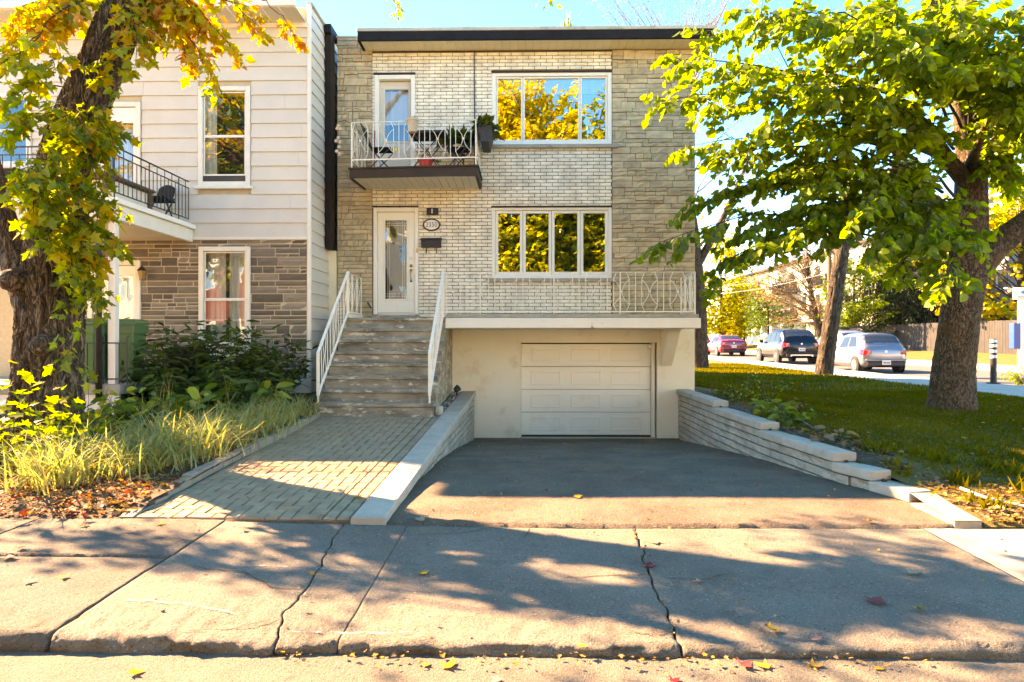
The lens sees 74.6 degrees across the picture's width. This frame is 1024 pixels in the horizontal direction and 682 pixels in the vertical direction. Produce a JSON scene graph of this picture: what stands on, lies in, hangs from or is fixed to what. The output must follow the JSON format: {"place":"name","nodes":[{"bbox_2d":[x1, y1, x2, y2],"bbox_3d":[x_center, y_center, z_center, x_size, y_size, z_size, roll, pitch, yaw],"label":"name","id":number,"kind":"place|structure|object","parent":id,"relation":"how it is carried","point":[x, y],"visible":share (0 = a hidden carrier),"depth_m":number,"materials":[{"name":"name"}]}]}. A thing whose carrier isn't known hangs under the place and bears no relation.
{"place":"outdoors","nodes":[
{"label":"outdoors","id":0,"kind":"place"},
{"bbox_2d":[0,416,148,496],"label":"ribbon grass","id":1,"kind":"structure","parent":0,"point":[56,468],"depth_m":6.12,"materials":[{"name":"green"}]},
{"bbox_2d":[0,391,319,519],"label":"planting bed","id":2,"kind":"object","parent":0,"point":[142,502],"visible":0.11,"depth_m":5.85,"materials":[{"name":"soil"}]},
{"bbox_2d":[0,346,57,466],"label":"maple sapling","id":3,"kind":"object","parent":2,"relation":"on","point":[2,419],"visible":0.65,"depth_m":7.08,"materials":[{"name":"yellow plant"}]},
{"bbox_2d":[0,371,91,460],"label":"maple sapling","id":4,"kind":"object","parent":2,"relation":"on","point":[28,378],"visible":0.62,"depth_m":6.88,"materials":[{"name":"yellow plant"}]},
{"bbox_2d":[13,412,126,465],"bbox_3d":[-4.603,1.117,7.233,0.998,0.592,0.960,0,0,25],"label":"hosta","id":5,"kind":"object","parent":2,"relation":"on","point":[107,425],"visible":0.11,"depth_m":7.29,"materials":[{"name":"green plant"}]},
{"bbox_2d":[10,409,136,456],"bbox_3d":[-4.961,1.089,7.745,1.116,0.564,1.300,0,0,1],"label":"hosta","id":6,"kind":"object","parent":2,"relation":"on","point":[91,421],"visible":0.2,"depth_m":7.75,"materials":[{"name":"green plant"}]},
{"bbox_2d":[41,384,120,446],"bbox_3d":[-4.597,0.875,7.162,0.711,0.835,0.859,0,0,-37],"label":"maple sapling","id":7,"kind":"object","parent":2,"relation":"on","point":[63,416],"visible":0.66,"depth_m":7.00,"materials":[{"name":"yellow plant"}]},
{"bbox_2d":[0,465,187,517],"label":"leaf litter","id":8,"kind":"object","parent":2,"relation":"on","point":[24,512],"visible":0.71,"depth_m":5.81,"materials":[{"name":"brown plant"}]},
{"bbox_2d":[1,412,186,471],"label":"ribbon grass","id":9,"kind":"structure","parent":2,"relation":"on","point":[90,438],"depth_m":6.79,"materials":[{"name":"green plant"}]},
{"bbox_2d":[4,423,185,482],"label":"ribbon grass","id":10,"kind":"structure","parent":2,"relation":"on","point":[113,467],"depth_m":6.48,"materials":[{"name":"green"}]},
{"bbox_2d":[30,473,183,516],"bbox_3d":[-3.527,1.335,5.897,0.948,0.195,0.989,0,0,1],"label":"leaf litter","id":11,"kind":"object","parent":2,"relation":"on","point":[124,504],"visible":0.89,"depth_m":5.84,"materials":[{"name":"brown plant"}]},
{"bbox_2d":[0,455,216,517],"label":"leaf crumbs","id":12,"kind":"object","parent":2,"relation":"on","point":[57,495],"visible":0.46,"depth_m":5.86,"materials":[{"name":"brown plant"}]},
{"bbox_2d":[87,386,167,420],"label":"garden plant","id":13,"kind":"object","parent":2,"relation":"on","point":[129,390],"visible":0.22,"depth_m":9.31,"materials":[{"name":"green plant"}]},
{"bbox_2d":[87,386,185,431],"bbox_3d":[-4.854,0.943,8.845,1.254,0.641,1.170,0,0,1],"label":"garden plant","id":14,"kind":"object","parent":2,"relation":"on","point":[131,409],"visible":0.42,"depth_m":8.71,"materials":[{"name":"green plant"}]},
{"bbox_2d":[46,414,227,476],"bbox_3d":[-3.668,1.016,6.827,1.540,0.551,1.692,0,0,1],"label":"ribbon grass","id":15,"kind":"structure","parent":2,"relation":"on","point":[166,456],"depth_m":6.82,"materials":[{"name":"green plant"}]},
{"bbox_2d":[104,317,219,406],"bbox_3d":[-5.753,0.435,11.043,1.781,1.638,2.188,0,0,1],"label":"shrub","id":16,"kind":"object","parent":2,"relation":"on","point":[154,365],"visible":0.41,"depth_m":10.75,"materials":[{"name":"green plant"}]},
{"bbox_2d":[80,403,252,448],"bbox_3d":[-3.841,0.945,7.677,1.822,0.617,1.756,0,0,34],"label":"ribbon grass","id":17,"kind":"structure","parent":2,"relation":"on","point":[178,428],"depth_m":7.62,"materials":[{"name":"green plant"}]},
{"bbox_2d":[132,356,241,410],"bbox_3d":[-4.981,0.734,10.335,1.515,1.007,1.500,0,0,35],"label":"shrub","id":18,"kind":"object","parent":2,"relation":"on","point":[164,375],"visible":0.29,"depth_m":10.14,"materials":[{"name":"green plant"}]},
{"bbox_2d":[158,388,247,427],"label":"garden plant","id":19,"kind":"object","parent":2,"relation":"on","point":[195,404],"visible":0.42,"depth_m":8.93,"materials":[{"name":"green plant"}]},
{"bbox_2d":[137,405,268,442],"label":"ribbon grass","id":20,"kind":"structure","parent":2,"relation":"on","point":[223,413],"depth_m":8.28,"materials":[{"name":"green plant"}]},
{"bbox_2d":[172,383,235,417],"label":"hosta","id":21,"kind":"object","parent":2,"relation":"on","point":[193,392],"visible":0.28,"depth_m":9.19,"materials":[{"name":"green plant"}]},
{"bbox_2d":[170,361,281,407],"bbox_3d":[-4.366,0.768,10.411,1.744,0.949,1.723,0,0,1],"label":"shrub","id":22,"kind":"object","parent":2,"relation":"on","point":[227,381],"visible":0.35,"depth_m":10.12,"materials":[{"name":"green plant"}]},
{"bbox_2d":[179,319,290,392],"bbox_3d":[-4.701,0.415,11.336,1.761,1.604,2.002,0,0,-44],"label":"shrub","id":23,"kind":"object","parent":2,"relation":"on","point":[227,347],"visible":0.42,"depth_m":10.96,"materials":[{"name":"green plant"}]},
{"bbox_2d":[187,394,296,427],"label":"ribbon grass","id":24,"kind":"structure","parent":2,"relation":"on","point":[249,412],"depth_m":8.96,"materials":[{"name":"green plant"}]},
{"bbox_2d":[217,379,295,412],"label":"hosta","id":25,"kind":"object","parent":2,"relation":"on","point":[265,388],"visible":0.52,"depth_m":9.88,"materials":[{"name":"green plant"}]},
{"bbox_2d":[191,395,324,439],"bbox_3d":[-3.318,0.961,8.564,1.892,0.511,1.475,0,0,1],"label":"ribbon grass","id":26,"kind":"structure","parent":2,"relation":"on","point":[267,429],"depth_m":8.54,"materials":[{"name":"green plant"}]},
{"bbox_2d":[221,324,318,395],"bbox_3d":[-4.115,0.410,11.325,1.744,1.427,1.524,0,0,1],"label":"shrub","id":27,"kind":"object","parent":2,"relation":"on","point":[291,373],"visible":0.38,"depth_m":11.38,"materials":[{"name":"green plant"}]},
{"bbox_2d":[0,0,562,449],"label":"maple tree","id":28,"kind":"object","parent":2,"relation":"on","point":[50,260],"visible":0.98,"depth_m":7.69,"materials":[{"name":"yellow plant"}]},
{"bbox_2d":[268,389,326,418],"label":"ribbon grass","id":29,"kind":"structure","parent":2,"relation":"on","point":[307,408],"depth_m":9.96,"materials":[{"name":"green plant"}]},
{"bbox_2d":[118,403,283,465],"bbox_3d":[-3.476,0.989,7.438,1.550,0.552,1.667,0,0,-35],"label":"ribbon grass","id":30,"kind":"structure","parent":0,"point":[208,441],"depth_m":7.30,"materials":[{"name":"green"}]},
{"bbox_2d":[119,411,438,525],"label":"walkway","id":31,"kind":"structure","parent":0,"point":[295,490],"depth_m":6.71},
{"bbox_2d":[314,315,451,417],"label":"front steps","id":32,"kind":"structure","parent":31,"relation":"on","point":[378,367],"depth_m":11.21,"materials":[{"name":"stone"}]},
{"bbox_2d":[316,271,349,402],"bbox_3d":[-3.002,-0.148,11.359,0.045,2.245,1.840,0,0,1],"label":"stair railing","id":33,"kind":"object","parent":32,"relation":"on","point":[319,386],"visible":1,"depth_m":11.27,"materials":[{"name":"white metal"}]},
{"bbox_2d":[346,273,362,317],"bbox_3d":[-3.002,-0.839,12.809,0.050,0.834,1.091,0,0,1],"label":"landing railing","id":34,"kind":"object","parent":32,"relation":"on","point":[355,315],"visible":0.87,"depth_m":12.95,"materials":[{"name":"white metal"}]},
{"bbox_2d":[428,271,444,402],"bbox_3d":[-1.262,-0.148,11.329,0.045,2.245,1.840,0,0,1],"label":"stair railing","id":35,"kind":"object","parent":32,"relation":"on","point":[435,327],"visible":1,"depth_m":11.23,"materials":[{"name":"white metal"}]},
{"bbox_2d":[0,519,1023,660],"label":"pavement","id":36,"kind":"structure","parent":0,"point":[563,592],"depth_m":3.98,"materials":[{"name":"concrete"}]},
{"bbox_2d":[0,650,1023,681],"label":"street","id":37,"kind":"structure","parent":0,"point":[40,666],"depth_m":3.17,"materials":[{"name":"grey asphalt"}]},
{"bbox_2d":[280,649,932,673],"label":"leaf crumbs","id":38,"kind":"object","parent":37,"relation":"on","point":[558,655],"visible":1,"depth_m":3.23,"materials":[{"name":"brown"}]},
{"bbox_2d":[0,0,1023,284],"label":"sky","id":39,"kind":"structure","parent":0,"point":[345,16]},
{"bbox_2d":[386,438,1023,530],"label":"driveway","id":40,"kind":"structure","parent":0,"point":[455,498],"depth_m":6.38,"materials":[{"name":"grey asphalt"}]},
{"bbox_2d":[911,493,981,528],"bbox_3d":[3.619,1.501,5.633,0.280,0.298,0.700,0,0,1],"label":"kerb strip","id":41,"kind":"object","parent":40,"relation":"on","point":[938,506],"visible":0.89,"depth_m":5.54,"materials":[{"name":"concrete"}]},
{"bbox_2d":[695,363,928,390],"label":"grass","id":42,"kind":"structure","parent":0,"point":[771,373],"depth_m":18.54,"materials":[{"name":"green plant"}]},
{"bbox_2d":[695,360,1023,526],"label":"lawn","id":43,"kind":"structure","parent":0,"point":[917,478],"depth_m":6.84,"materials":[{"name":"green plant"}]},
{"bbox_2d":[579,0,805,368],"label":"street tree","id":44,"kind":"object","parent":43,"relation":"on","point":[701,348],"visible":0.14,"depth_m":25.57,"materials":[{"name":"brown plant"}]},
{"bbox_2d":[710,381,765,399],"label":"garden plant","id":45,"kind":"object","parent":43,"relation":"on","point":[735,395],"visible":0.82,"depth_m":11.81,"materials":[{"name":"green plant"}]},
{"bbox_2d":[696,391,917,467],"bbox_3d":[3.683,1.120,9.959,0.567,0.303,6.573,0,0,-1],"label":"soil strip","id":46,"kind":"object","parent":43,"relation":"on","point":[873,460],"visible":0.41,"depth_m":7.26,"materials":[{"name":"brown soil"}]},
{"bbox_2d":[747,398,816,419],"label":"hosta","id":47,"kind":"object","parent":46,"relation":"on","point":[761,406],"visible":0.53,"depth_m":9.44,"materials":[{"name":"green plant"}]},
{"bbox_2d":[767,405,817,430],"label":"hosta","id":48,"kind":"object","parent":46,"relation":"on","point":[776,416],"visible":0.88,"depth_m":8.91,"materials":[{"name":"green plant"}]},
{"bbox_2d":[798,425,863,448],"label":"hosta","id":49,"kind":"object","parent":46,"relation":"on","point":[829,437],"visible":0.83,"depth_m":7.73,"materials":[{"name":"green plant"}]},
{"bbox_2d":[694,389,946,483],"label":"leaf crumbs","id":50,"kind":"object","parent":43,"relation":"on","point":[838,442],"visible":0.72,"depth_m":7.80,"materials":[{"name":"brown plant"}]},
{"bbox_2d":[628,0,1023,410],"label":"linden tree","id":51,"kind":"object","parent":43,"relation":"on","point":[943,55],"visible":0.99,"depth_m":9.68,"materials":[{"name":"green plant"}]},
{"bbox_2d":[729,5,952,374],"bbox_3d":[10.754,-4.101,21.347,8.593,10.689,6.813,0,0,1],"label":"street tree","id":52,"kind":"object","parent":43,"relation":"on","point":[825,360],"visible":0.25,"depth_m":21.12,"materials":[{"name":"brown plant"}]},
{"bbox_2d":[695,384,1023,496],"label":"grass","id":53,"kind":"structure","parent":43,"relation":"on","point":[858,397],"depth_m":9.68,"materials":[{"name":"green plant"}]},
{"bbox_2d":[712,384,1023,489],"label":"leaf litter","id":54,"kind":"object","parent":43,"relation":"on","point":[951,487],"visible":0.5,"depth_m":9.17,"materials":[{"name":"brown plant"}]},
{"bbox_2d":[857,438,1023,511],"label":"weeds","id":55,"kind":"object","parent":43,"relation":"on","point":[958,474],"visible":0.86,"depth_m":6.62,"materials":[{"name":"green plant"}]},
{"bbox_2d":[906,468,1023,523],"bbox_3d":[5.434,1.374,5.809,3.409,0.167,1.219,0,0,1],"label":"leaf litter","id":56,"kind":"object","parent":43,"relation":"on","point":[1002,510],"visible":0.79,"depth_m":5.74,"materials":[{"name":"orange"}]},
{"bbox_2d":[708,356,1023,396],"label":"side pavement","id":57,"kind":"structure","parent":0,"point":[1009,390],"depth_m":20.86,"materials":[{"name":"concrete"}]},
{"bbox_2d":[986,339,1000,383],"bbox_3d":[12.455,0.525,17.385,0.320,1.150,0.315,0,0,1],"label":"bollard","id":58,"kind":"object","parent":57,"relation":"on","point":[993,361],"visible":1,"depth_m":17.32,"materials":[{"name":"black plastic"}]},
{"bbox_2d":[708,352,1023,385],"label":"side street","id":59,"kind":"structure","parent":0,"point":[925,371],"depth_m":27.42,"materials":[{"name":"grey asphalt"}]},
{"bbox_2d":[708,335,746,355],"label":"sedan","id":60,"kind":"object","parent":59,"relation":"on","point":[729,344],"visible":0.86,"depth_m":45.82,"materials":[{"name":"red paint"}]},
{"bbox_2d":[756,328,818,362],"bbox_3d":[14.243,0.255,35.029,2.158,1.835,4.653,0,0,3],"label":"suv","id":61,"kind":"object","parent":59,"relation":"on","point":[777,346],"visible":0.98,"depth_m":33.12,"materials":[{"name":"black paint"}]},
{"bbox_2d":[834,333,906,371],"bbox_3d":[13.885,0.451,26.684,2.023,1.550,3.953,0,0,3],"label":"hatchback","id":62,"kind":"object","parent":59,"relation":"on","point":[857,351],"visible":0.81,"depth_m":25.06,"materials":[{"name":"silver metal"}]},
{"bbox_2d":[746,345,1016,365],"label":"verge","id":63,"kind":"structure","parent":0,"point":[1002,359],"depth_m":34.86,"materials":[{"name":"green plant"}]},
{"bbox_2d":[700,221,771,334],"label":"yellow tree","id":64,"kind":"object","parent":63,"relation":"on","point":[723,324],"visible":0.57,"depth_m":68.69,"materials":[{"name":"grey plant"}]},
{"bbox_2d":[718,275,771,340],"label":"yellow tree","id":65,"kind":"object","parent":63,"relation":"on","point":[743,335],"visible":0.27,"depth_m":70.54,"materials":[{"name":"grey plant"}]},
{"bbox_2d":[741,290,795,341],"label":"tree","id":66,"kind":"object","parent":63,"relation":"on","point":[760,319],"visible":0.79,"depth_m":59.37,"materials":[{"name":"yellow plant"}]},
{"bbox_2d":[735,239,878,340],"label":"bare tree","id":67,"kind":"object","parent":63,"relation":"on","point":[813,307],"visible":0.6,"depth_m":49.48,"materials":[{"name":"brown plant"}]},
{"bbox_2d":[705,237,943,344],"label":"apartment building","id":68,"kind":"structure","parent":63,"relation":"on","point":[751,340],"depth_m":63.77,"materials":[{"name":"white brick"}]},
{"bbox_2d":[814,248,899,330],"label":"street tree","id":69,"kind":"object","parent":63,"relation":"on","point":[853,312],"visible":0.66,"depth_m":44.97,"materials":[{"name":"green plant"}]},
{"bbox_2d":[842,156,945,335],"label":"spruce tree","id":70,"kind":"object","parent":63,"relation":"on","point":[918,316],"visible":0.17,"depth_m":46.31,"materials":[{"name":"green plant"}]},
{"bbox_2d":[857,320,1016,353],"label":"board fence","id":71,"kind":"object","parent":63,"relation":"on","point":[920,337],"visible":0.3,"depth_m":41.09,"materials":[{"name":"brown wood"}]},
{"bbox_2d":[912,165,1023,320],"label":"maple tree","id":72,"kind":"object","parent":63,"relation":"on","point":[1001,310],"visible":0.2,"depth_m":37.38,"materials":[{"name":"yellow plant"}]},
{"bbox_2d":[981,193,1019,320],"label":"tree","id":73,"kind":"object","parent":63,"relation":"on","point":[1003,284],"depth_m":46.33,"materials":[{"name":"yellow plant"}]},
{"bbox_2d":[745,349,1023,372],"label":"pavement","id":74,"kind":"structure","parent":0,"point":[1000,368],"depth_m":28.57,"materials":[{"name":"concrete"}]},
{"bbox_2d":[1009,287,1023,367],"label":"charging station","id":75,"kind":"object","parent":74,"relation":"on","point":[1016,335],"visible":0.97,"depth_m":25.99,"materials":[{"name":"white plastic"}]},
{"bbox_3d":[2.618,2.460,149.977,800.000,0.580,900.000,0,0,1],"label":"ground","id":76,"kind":"structure","parent":0,"visible":0},
{"bbox_2d":[0,0,337,392],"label":"sided house","id":77,"kind":"structure","parent":76,"relation":"on","point":[253,161],"depth_m":12.30,"materials":[{"name":"white wood"}]},
{"bbox_2d":[0,93,32,169],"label":"window","id":78,"kind":"structure","parent":77,"relation":"in","point":[5,163],"depth_m":12.33,"materials":[{"name":"white plastic"}]},
{"bbox_2d":[0,197,195,414],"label":"porch","id":79,"kind":"object","parent":77,"relation":"attached to","point":[149,224],"visible":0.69,"depth_m":10.19,"materials":[{"name":"white wood"}]},
{"bbox_2d":[0,146,188,218],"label":"porch balcony railing","id":80,"kind":"object","parent":79,"relation":"on","point":[123,158],"visible":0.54,"depth_m":10.86,"materials":[{"name":"black metal"}]},
{"bbox_2d":[84,318,107,380],"bbox_3d":[-6.616,0.149,10.590,0.563,0.998,0.701,0,0,1],"label":"recycling bin","id":81,"kind":"object","parent":79,"relation":"on","point":[90,328],"visible":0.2,"depth_m":10.33,"materials":[{"name":"green plastic"}]},
{"bbox_2d":[95,219,101,397],"bbox_3d":[-6.156,-0.511,10.046,0.090,2.821,0.165,0,0,1],"label":"downpipe","id":82,"kind":"object","parent":79,"relation":"attached to","point":[98,352],"visible":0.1,"depth_m":9.97,"materials":[{"name":"black plastic"}]},
{"bbox_2d":[105,319,149,380],"bbox_3d":[-6.144,0.149,10.725,0.523,0.998,0.500,0,0,1],"label":"waste bin","id":83,"kind":"object","parent":79,"relation":"on","point":[136,330],"visible":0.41,"depth_m":10.54,"materials":[{"name":"green plastic"}]},
{"bbox_2d":[85,336,196,383],"bbox_3d":[-6.072,0.390,10.347,2.248,0.920,0.788,0,0,-31],"label":"porch fence","id":84,"kind":"object","parent":79,"relation":"on","point":[126,378],"visible":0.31,"depth_m":10.08,"materials":[{"name":"black paint"}]},
{"bbox_2d":[93,266,134,318],"bbox_3d":[-7.295,-0.380,12.370,0.796,2.000,0.141,0,0,1],"label":"door","id":85,"kind":"structure","parent":77,"relation":"in","point":[126,273],"depth_m":12.43,"materials":[{"name":"white wood"}]},
{"bbox_2d":[108,108,134,181],"bbox_3d":[-7.170,-3.220,12.368,0.546,2.120,0.142,0,0,1],"label":"door","id":86,"kind":"structure","parent":77,"relation":"in","point":[126,115],"depth_m":12.41,"materials":[{"name":"white metal"}]},
{"bbox_2d":[194,86,252,189],"bbox_3d":[-5.261,-3.715,12.317,1.050,1.880,0.187,0,0,1],"label":"window","id":87,"kind":"structure","parent":77,"relation":"in","point":[211,180],"depth_m":12.28,"materials":[{"name":"white plastic"}]},
{"bbox_2d":[198,246,250,361],"bbox_3d":[-5.256,-0.672,12.336,1.040,2.105,0.224,0,0,1],"label":"window","id":88,"kind":"structure","parent":77,"relation":"in","point":[240,257],"depth_m":12.41,"materials":[{"name":"white plastic"}]},
{"bbox_2d":[351,391,475,524],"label":"retaining wall","id":89,"kind":"structure","parent":76,"relation":"on","point":[451,429],"depth_m":7.60,"materials":[{"name":"concrete"}]},
{"bbox_2d":[328,25,716,438],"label":"brick house","id":90,"kind":"structure","parent":76,"relation":"on","point":[577,176],"depth_m":13.41,"materials":[{"name":"beige brick"}]},
{"bbox_2d":[380,82,410,166],"bbox_3d":[-2.345,-4.230,13.604,0.635,2.000,0.113,0,0,1],"label":"balcony door","id":91,"kind":"structure","parent":90,"relation":"in","point":[394,106],"depth_m":13.57,"materials":[{"name":"white glass"}]},
{"bbox_2d":[378,212,414,311],"bbox_3d":[-2.324,-1.580,13.539,0.750,2.010,0.243,0,0,1],"label":"front door","id":92,"kind":"structure","parent":90,"relation":"in","point":[396,240],"depth_m":13.51,"materials":[{"name":"white metal"}]},
{"bbox_2d":[348,164,482,189],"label":"balcony","id":93,"kind":"structure","parent":90,"relation":"attached to","point":[428,177],"depth_m":12.40,"materials":[{"name":"beige concrete"}]},
{"bbox_2d":[351,119,480,170],"bbox_3d":[-1.795,-3.631,12.905,2.324,0.881,1.108,0,0,1],"label":"balcony railing","id":94,"kind":"object","parent":93,"relation":"on","point":[362,159],"visible":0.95,"depth_m":12.37,"materials":[{"name":"white metal"}]},
{"bbox_2d":[470,113,504,152],"bbox_3d":[-0.466,-3.968,12.730,0.673,0.577,1.038,0,0,1],"label":"planter box","id":95,"kind":"object","parent":94,"relation":"hanging from","point":[486,126],"visible":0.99,"depth_m":12.44,"materials":[{"name":"grey plastic"}]},
{"bbox_2d":[408,130,447,165],"bbox_3d":[-1.595,-3.594,12.930,0.700,0.745,0.600,0,0,1],"label":"folding table","id":96,"kind":"object","parent":93,"relation":"on","point":[430,135],"visible":0.56,"depth_m":12.81,"materials":[{"name":"black metal"}]},
{"bbox_2d":[452,153,464,164],"bbox_3d":[-1.040,-3.437,13.160,0.260,0.424,0.253,0,0,1],"label":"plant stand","id":97,"kind":"object","parent":93,"relation":"on","point":[461,155],"visible":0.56,"depth_m":13.10,"materials":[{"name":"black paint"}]},
{"bbox_2d":[434,124,480,153],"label":"potted plant","id":98,"kind":"object","parent":97,"relation":"on","point":[444,142],"visible":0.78,"depth_m":13.04,"materials":[{"name":"green plant"}]},
{"bbox_2d":[492,207,611,277],"bbox_3d":[0.793,-1.968,13.473,2.395,1.435,0.130,0,0,1],"label":"window","id":99,"kind":"structure","parent":90,"relation":"in","point":[579,211],"depth_m":13.43,"materials":[{"name":"white plastic"}]},
{"bbox_2d":[492,72,611,143],"bbox_3d":[0.793,-4.643,13.508,2.395,1.465,0.200,0,0,1],"label":"window","id":100,"kind":"structure","parent":90,"relation":"in","point":[585,82],"depth_m":13.45,"materials":[{"name":"white plastic"}]},
{"bbox_2d":[445,314,700,364],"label":"porch slab","id":101,"kind":"structure","parent":90,"relation":"attached to","point":[670,326],"depth_m":12.15,"materials":[{"name":"white paint"}]},
{"bbox_2d":[445,272,695,313],"bbox_3d":[1.066,-0.868,12.767,4.558,0.776,1.152,0,0,1],"label":"porch railing","id":102,"kind":"object","parent":101,"relation":"on","point":[684,301],"visible":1,"depth_m":12.20,"materials":[{"name":"white metal"}]},
{"bbox_2d":[520,343,654,436],"bbox_3d":[1.503,1.045,13.476,2.684,2.010,0.200,0,0,1],"label":"garage door","id":103,"kind":"structure","parent":90,"relation":"attached to","point":[550,406],"depth_m":13.45,"materials":[{"name":"white metal"}]},
{"bbox_2d":[676,389,931,502],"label":"retaining wall","id":104,"kind":"structure","parent":76,"relation":"on","point":[710,421],"depth_m":8.50,"materials":[{"name":"stone"}]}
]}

